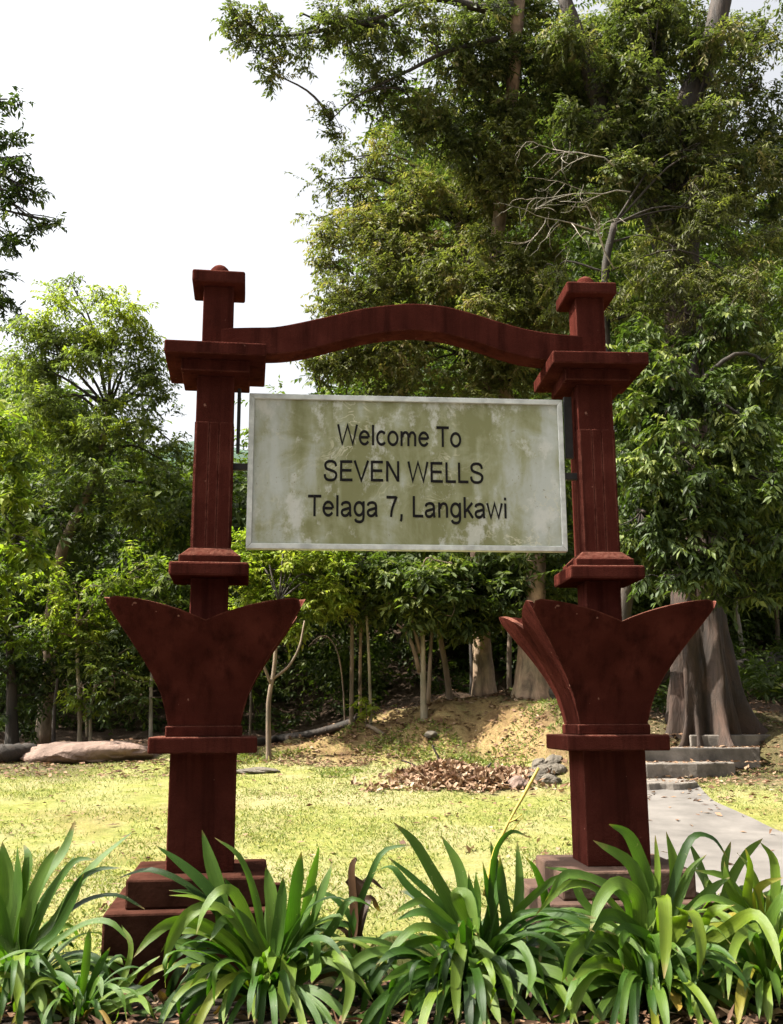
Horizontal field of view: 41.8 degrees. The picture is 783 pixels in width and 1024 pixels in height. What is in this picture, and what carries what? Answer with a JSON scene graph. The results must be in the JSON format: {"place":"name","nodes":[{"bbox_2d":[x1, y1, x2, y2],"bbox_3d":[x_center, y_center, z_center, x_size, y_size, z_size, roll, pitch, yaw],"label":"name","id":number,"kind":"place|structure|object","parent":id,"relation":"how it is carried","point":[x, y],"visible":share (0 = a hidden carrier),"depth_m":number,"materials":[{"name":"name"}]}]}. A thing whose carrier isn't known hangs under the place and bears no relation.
{"place":"outdoors","nodes":[
{"label":"outdoors","id":0,"kind":"place"},
{"bbox_2d":[147,441,247,471],"bbox_3d":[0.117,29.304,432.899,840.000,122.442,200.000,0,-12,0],"label":"hill","id":1,"kind":"structure","parent":0,"point":[235,454],"depth_m":416.42,"materials":[{"name":"green plant"}]},
{"bbox_2d":[0,585,782,1023],"bbox_3d":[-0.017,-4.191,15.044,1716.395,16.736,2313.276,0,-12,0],"label":"ground","id":2,"kind":"structure","parent":0,"point":[102,829],"depth_m":10.31,"materials":[{"name":"green plant"}]},
{"bbox_2d":[0,743,37,762],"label":"log","id":3,"kind":"object","parent":2,"relation":"on","point":[9,753],"visible":0.68,"depth_m":13.59,"materials":[{"name":"grey wood"}]},
{"bbox_2d":[0,399,58,639],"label":"bright tree","id":4,"kind":"object","parent":2,"relation":"on","point":[15,539],"visible":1,"depth_m":14.74,"materials":[{"name":"green plant"}]},
{"bbox_2d":[0,86,66,332],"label":"tall edge tree","id":5,"kind":"object","parent":2,"relation":"on","point":[15,188],"visible":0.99,"depth_m":18.53,"materials":[{"name":"green plant"}]},
{"bbox_2d":[0,597,102,744],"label":"undergrowth tree","id":6,"kind":"object","parent":2,"relation":"on","point":[14,680],"visible":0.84,"depth_m":15.35,"materials":[{"name":"green plant"}]},
{"bbox_2d":[51,678,58,742],"bbox_3d":[-4.891,2.984,14.908,0.096,1.112,0.076,0,-12,0],"label":"charred pole","id":7,"kind":"object","parent":2,"relation":"on","point":[53,734],"visible":0.75,"depth_m":14.89,"materials":[{"name":"brown wood"}]},
{"bbox_2d":[0,821,143,1023],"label":"lily plant","id":8,"kind":"object","parent":2,"relation":"on","point":[22,911],"visible":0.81,"depth_m":4.63,"materials":[{"name":"green plant"}]},
{"bbox_2d":[0,925,159,1023],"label":"lily plant","id":9,"kind":"object","parent":2,"relation":"on","point":[100,1006],"visible":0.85,"depth_m":4.39,"materials":[{"name":"green plant"}]},
{"bbox_2d":[2,540,175,741],"bbox_3d":[-4.482,2.002,15.367,2.674,3.152,1.436,0,-12,0],"label":"undergrowth tree","id":10,"kind":"object","parent":2,"relation":"on","point":[120,583],"visible":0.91,"depth_m":15.37,"materials":[{"name":"green plant"}]},
{"bbox_2d":[21,741,160,762],"bbox_3d":[-4.123,3.269,14.003,2.130,0.274,1.074,0,-12,-3],"label":"boulder","id":11,"kind":"object","parent":2,"relation":"on","point":[78,752],"visible":0.77,"depth_m":13.56,"materials":[{"name":"beige stone"}]},
{"bbox_2d":[0,271,193,744],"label":"spreading tree","id":12,"kind":"object","parent":2,"relation":"on","point":[81,440],"visible":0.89,"depth_m":16.95,"materials":[{"name":"green leaf"},{"name":"dark bark"},{"name":"brown bark"}]},
{"bbox_2d":[62,635,162,740],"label":"undergrowth tree","id":13,"kind":"object","parent":2,"relation":"on","point":[129,686],"visible":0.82,"depth_m":15.07,"materials":[{"name":"green plant"}]},
{"bbox_2d":[94,550,190,736],"bbox_3d":[-3.649,2.103,15.399,1.769,3.073,1.280,0,-12,0],"label":"undergrowth tree","id":14,"kind":"object","parent":2,"relation":"on","point":[153,591],"visible":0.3,"depth_m":15.35,"materials":[{"name":"green plant"}]},
{"bbox_2d":[109,830,393,1023],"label":"lily plant","id":15,"kind":"object","parent":2,"relation":"on","point":[275,958],"visible":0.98,"depth_m":4.54,"materials":[{"name":"green plant"}]},
{"bbox_2d":[229,474,284,734],"bbox_3d":[-2.449,1.550,17.713,1.678,4.801,1.719,0,-12,0],"label":"slender tree","id":16,"kind":"object","parent":2,"relation":"on","point":[250,706],"visible":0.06,"depth_m":17.62,"materials":[{"name":"green plant"}]},
{"bbox_2d":[237,767,279,773],"bbox_3d":[-1.635,3.136,12.449,0.567,0.077,0.290,1,-12,-6],"label":"flat stone","id":17,"kind":"object","parent":2,"relation":"on","point":[258,770],"visible":0.92,"depth_m":12.36,"materials":[{"name":"grey stone"}]},
{"bbox_2d":[228,526,369,760],"bbox_3d":[-1.497,1.672,14.751,2.572,3.816,1.754,5,-13,-23],"label":"sapling tree","id":18,"kind":"object","parent":2,"relation":"on","point":[322,593],"visible":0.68,"depth_m":14.58,"materials":[{"name":"green plant"}]},
{"bbox_2d":[257,715,359,745],"bbox_3d":[-1.278,3.270,15.250,1.683,0.469,1.460,0,-12,0],"label":"log","id":19,"kind":"object","parent":2,"relation":"on","point":[335,727],"visible":0.67,"depth_m":15.31,"materials":[{"name":"grey wood"}]},
{"bbox_2d":[308,635,345,719],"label":"arching sapling","id":20,"kind":"object","parent":2,"relation":"on","point":[341,672],"visible":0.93,"depth_m":15.82,"materials":[{"name":"brown plant"}]},
{"bbox_2d":[297,551,407,724],"bbox_3d":[-0.481,1.886,15.237,1.824,2.734,1.214,-10,-15,38],"label":"slender tree","id":21,"kind":"object","parent":2,"relation":"on","point":[351,685],"visible":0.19,"depth_m":15.10,"materials":[{"name":"green plant"}]},
{"bbox_2d":[313,845,409,1010],"bbox_3d":[-0.126,1.890,4.709,0.555,0.685,0.385,3,-12,-15],"label":"lily plant","id":22,"kind":"object","parent":2,"relation":"on","point":[356,914],"visible":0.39,"depth_m":4.78,"materials":[{"name":"green plant"}]},
{"bbox_2d":[346,695,380,726],"bbox_3d":[-0.410,2.903,14.816,0.568,0.507,0.612,0,-12,0],"label":"seedling","id":23,"kind":"object","parent":2,"relation":"on","point":[367,710],"visible":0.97,"depth_m":14.77,"materials":[{"name":"green plant"}]},
{"bbox_2d":[366,724,385,734],"bbox_3d":[-0.483,3.297,15.689,0.197,0.246,2.906,2,-12,-12],"label":"branch","id":24,"kind":"object","parent":2,"relation":"on","point":[375,729],"visible":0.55,"depth_m":14.38,"materials":[{"name":"brown plant"}]},
{"bbox_2d":[345,570,412,724],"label":"slender tree","id":25,"kind":"object","parent":2,"relation":"on","point":[369,673],"visible":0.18,"depth_m":15.00,"materials":[{"name":"green plant"}]},
{"bbox_2d":[347,551,426,716],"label":"slender tree","id":26,"kind":"object","parent":2,"relation":"on","point":[367,610],"visible":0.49,"depth_m":15.09,"materials":[{"name":"green plant"}]},
{"bbox_2d":[0,0,782,734],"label":"forest","id":27,"kind":"object","parent":2,"relation":"on","point":[104,554],"visible":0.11,"depth_m":22.52,"materials":[{"name":"green plant"}]},
{"bbox_2d":[0,594,782,733],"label":"undergrowth","id":28,"kind":"object","parent":2,"relation":"on","point":[757,679],"visible":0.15,"depth_m":21.38,"materials":[{"name":"green plant"}]},
{"bbox_2d":[0,688,782,947],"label":"fallen leaves","id":29,"kind":"object","parent":2,"relation":"on","point":[468,848],"visible":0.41,"depth_m":13.33,"materials":[{"name":"brown plant"}]},
{"bbox_2d":[2,968,782,1023],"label":"leaf litter","id":30,"kind":"object","parent":2,"relation":"on","point":[720,1012],"visible":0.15,"depth_m":4.33,"materials":[{"name":"brown plant"}]},
{"bbox_2d":[157,990,168,1001],"bbox_3d":[-0.974,2.149,4.533,0.138,0.068,0.066,6,-13,-30],"label":"dead leaf","id":31,"kind":"object","parent":30,"relation":"on","point":[162,996],"visible":0.3,"depth_m":4.52,"materials":[{"name":"brown plant"}]},
{"bbox_2d":[718,999,734,1009],"bbox_3d":[1.478,2.116,4.442,0.162,0.063,0.088,0,-12,0],"label":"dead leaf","id":32,"kind":"object","parent":30,"relation":"on","point":[722,1004],"visible":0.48,"depth_m":4.43,"materials":[{"name":"brown plant"}]},
{"bbox_2d":[208,0,577,696],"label":"tall tree","id":33,"kind":"object","parent":2,"relation":"on","point":[460,46],"visible":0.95,"depth_m":15.13,"materials":[{"name":"green plant"}]},
{"bbox_2d":[236,686,563,777],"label":"bank grass","id":34,"kind":"structure","parent":2,"relation":"on","point":[248,757],"depth_m":13.62,"materials":[{"name":"green plant"}]},
{"bbox_2d":[101,265,720,993],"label":"sign frame","id":35,"kind":"structure","parent":2,"relation":"on","point":[601,665],"depth_m":5.49,"materials":[{"name":"red paint"}]},
{"bbox_2d":[233,388,576,552],"bbox_3d":[0.098,-0.237,5.848,2.022,0.929,0.052,1,-12,-5],"label":"sign board","id":36,"kind":"object","parent":35,"relation":"attached to","point":[373,473],"visible":0.98,"depth_m":5.83,"materials":[{"name":"metal"}]},
{"bbox_2d":[349,551,488,720],"bbox_3d":[0.384,1.766,14.826,2.143,2.589,1.471,0,-12,0],"label":"slender tree","id":37,"kind":"object","parent":2,"relation":"on","point":[418,603],"visible":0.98,"depth_m":14.75,"materials":[{"name":"green plant"}]},
{"bbox_2d":[424,730,438,737],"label":"stone","id":38,"kind":"object","parent":2,"relation":"on","point":[430,734],"visible":0.98,"depth_m":13.97,"materials":[{"name":"grey stone"}]},
{"bbox_2d":[284,113,605,700],"bbox_3d":[0.728,-1.901,15.684,5.071,9.634,3.224,0,-12,0],"label":"olive tree","id":39,"kind":"object","parent":2,"relation":"on","point":[415,267],"visible":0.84,"depth_m":15.87,"materials":[{"name":"green plant"}]},
{"bbox_2d":[326,745,569,793],"bbox_3d":[0.652,2.861,11.632,3.100,0.760,2.600,0,-12,0],"label":"leaf heap","id":40,"kind":"object","parent":2,"relation":"on","point":[449,774],"visible":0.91,"depth_m":11.38,"materials":[{"name":"brown plant"}]},
{"bbox_2d":[325,822,615,1023],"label":"lily plant","id":41,"kind":"object","parent":2,"relation":"on","point":[470,968],"visible":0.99,"depth_m":4.46,"materials":[{"name":"green plant"}]},
{"bbox_2d":[483,767,539,896],"bbox_3d":[0.562,1.484,4.761,0.293,0.573,0.044,2,-12,-9],"label":"flower stalk","id":42,"kind":"object","parent":41,"relation":"attached to","point":[528,786],"visible":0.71,"depth_m":4.77,"materials":[{"name":"plant"}]},
{"bbox_2d":[418,552,524,700],"bbox_3d":[1.107,1.635,15.131,1.900,2.443,1.477,0,-12,0],"label":"slender tree","id":43,"kind":"object","parent":2,"relation":"on","point":[471,621],"visible":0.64,"depth_m":15.02,"materials":[{"name":"green plant"}]},
{"bbox_2d":[461,552,547,694],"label":"slender tree","id":44,"kind":"object","parent":2,"relation":"on","point":[507,573],"visible":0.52,"depth_m":15.18,"materials":[{"name":"green plant"}]},
{"bbox_2d":[507,775,528,789],"bbox_3d":[1.398,2.983,11.294,0.253,0.158,0.260,4,-12,-19],"label":"stone","id":45,"kind":"object","parent":2,"relation":"on","point":[517,782],"visible":0.69,"depth_m":11.20,"materials":[{"name":"stone"}]},
{"bbox_2d":[521,987,531,999],"bbox_3d":[0.604,2.154,4.585,0.041,0.056,0.122,-3,-12,13],"label":"dead leaf","id":46,"kind":"object","parent":2,"relation":"on","point":[528,997],"visible":0.75,"depth_m":4.56,"materials":[{"name":"brown plant"}]},
{"bbox_2d":[527,770,544,782],"bbox_3d":[1.668,3.015,11.689,0.271,0.144,0.271,3,-12,-17],"label":"stone","id":47,"kind":"object","parent":2,"relation":"on","point":[540,774],"visible":0.43,"depth_m":11.61,"materials":[{"name":"grey stone"}]},
{"bbox_2d":[531,758,545,766],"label":"stone","id":48,"kind":"object","parent":2,"relation":"on","point":[538,761],"visible":0.48,"depth_m":12.30,"materials":[{"name":"grey stone"}]},
{"bbox_2d":[507,533,577,688],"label":"slender tree","id":49,"kind":"object","parent":2,"relation":"on","point":[550,587],"visible":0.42,"depth_m":15.29,"materials":[{"name":"green plant"}]},
{"bbox_2d":[535,764,555,774],"bbox_3d":[1.812,3.042,12.126,0.253,0.128,0.286,0,-12,-1],"label":"stone","id":50,"kind":"object","parent":2,"relation":"on","point":[543,767],"visible":0.52,"depth_m":12.02,"materials":[{"name":"grey stone"}]},
{"bbox_2d":[481,858,618,1006],"bbox_3d":[0.731,1.973,4.924,1.005,0.610,0.684,-4,-12,18],"label":"lily plant","id":51,"kind":"object","parent":2,"relation":"on","point":[543,896],"visible":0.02,"depth_m":4.95,"materials":[{"name":"green plant"}]},
{"bbox_2d":[541,773,561,783],"bbox_3d":[1.796,3.014,11.579,0.240,0.118,0.232,-10,-15,40],"label":"stone","id":52,"kind":"object","parent":2,"relation":"on","point":[549,778],"visible":0.78,"depth_m":11.51,"materials":[{"name":"grey stone"}]},
{"bbox_2d":[549,689,555,699],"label":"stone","id":53,"kind":"object","parent":2,"relation":"on","point":[551,695],"visible":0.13,"depth_m":14.76,"materials":[{"name":"grey stone"}]},
{"bbox_2d":[545,754,562,763],"bbox_3d":[1.963,2.973,12.313,0.240,0.119,0.248,-7,-14,31],"label":"stone","id":54,"kind":"object","parent":2,"relation":"on","point":[552,759],"visible":0.69,"depth_m":12.23,"materials":[{"name":"grey stone"}]},
{"bbox_2d":[550,763,565,772],"bbox_3d":[1.947,3.017,12.069,0.234,0.111,0.247,2,-12,-10],"label":"stone","id":55,"kind":"object","parent":2,"relation":"on","point":[558,768],"visible":0.88,"depth_m":11.98,"materials":[{"name":"grey stone"}]},
{"bbox_2d":[494,124,782,430],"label":"feathery tree","id":56,"kind":"object","parent":2,"relation":"on","point":[683,285],"visible":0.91,"depth_m":13.82,"materials":[{"name":"green plant"}]},
{"bbox_2d":[506,0,782,746],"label":"buttressed tree","id":57,"kind":"object","parent":2,"relation":"on","point":[624,79],"visible":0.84,"depth_m":14.84,"materials":[{"name":"green plant"}]},
{"bbox_2d":[515,824,782,1023],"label":"lily plant","id":58,"kind":"object","parent":2,"relation":"on","point":[654,949],"visible":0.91,"depth_m":4.51,"materials":[{"name":"green plant"}]},
{"bbox_2d":[606,294,782,630],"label":"broadleaf tree","id":59,"kind":"object","parent":2,"relation":"on","point":[655,540],"visible":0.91,"depth_m":12.32,"materials":[{"name":"green plant"}]},
{"bbox_2d":[645,733,782,789],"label":"stone steps","id":60,"kind":"structure","parent":2,"relation":"on","point":[711,757],"depth_m":12.49,"materials":[{"name":"stone"}]},
{"bbox_2d":[648,841,782,1023],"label":"lily plant","id":61,"kind":"object","parent":2,"relation":"on","point":[763,974],"visible":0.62,"depth_m":4.59,"materials":[{"name":"green plant"}]},
{"bbox_2d":[690,838,782,934],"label":"lily plant","id":62,"kind":"object","parent":2,"relation":"on","point":[736,868],"visible":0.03,"depth_m":5.52,"materials":[{"name":"green plant"}]},
{"bbox_2d":[702,896,782,960],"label":"lily plant","id":63,"kind":"object","parent":2,"relation":"on","point":[727,909],"visible":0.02,"depth_m":5.08,"materials":[{"name":"green plant"}]},
{"bbox_2d":[725,530,782,658],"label":"slender tree","id":64,"kind":"object","parent":2,"relation":"on","point":[740,627],"visible":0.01,"depth_m":20.90,"materials":[{"name":"brown plant"}]},
{"bbox_2d":[736,652,782,675],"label":"fallen trunk","id":65,"kind":"object","parent":2,"relation":"on","point":[746,659],"visible":0.16,"depth_m":18.99,"materials":[{"name":"grey wood"}]},
{"bbox_2d":[771,520,782,642],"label":"slender tree","id":66,"kind":"object","parent":2,"relation":"on","point":[777,629],"visible":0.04,"depth_m":21.93,"materials":[{"name":"brown plant"}]},
{"bbox_2d":[0,700,782,975],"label":"grass","id":67,"kind":"structure","parent":0,"point":[260,838],"depth_m":8.92,"materials":[{"name":"green plant"}]},
{"bbox_2d":[0,0,782,449],"label":"sky","id":68,"kind":"structure","parent":0,"point":[163,155],"materials":[{"name":"white"}]},
{"bbox_2d":[647,780,782,894],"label":"path","id":69,"kind":"structure","parent":0,"point":[727,827],"depth_m":8.72,"materials":[{"name":"concrete"}]}
]}

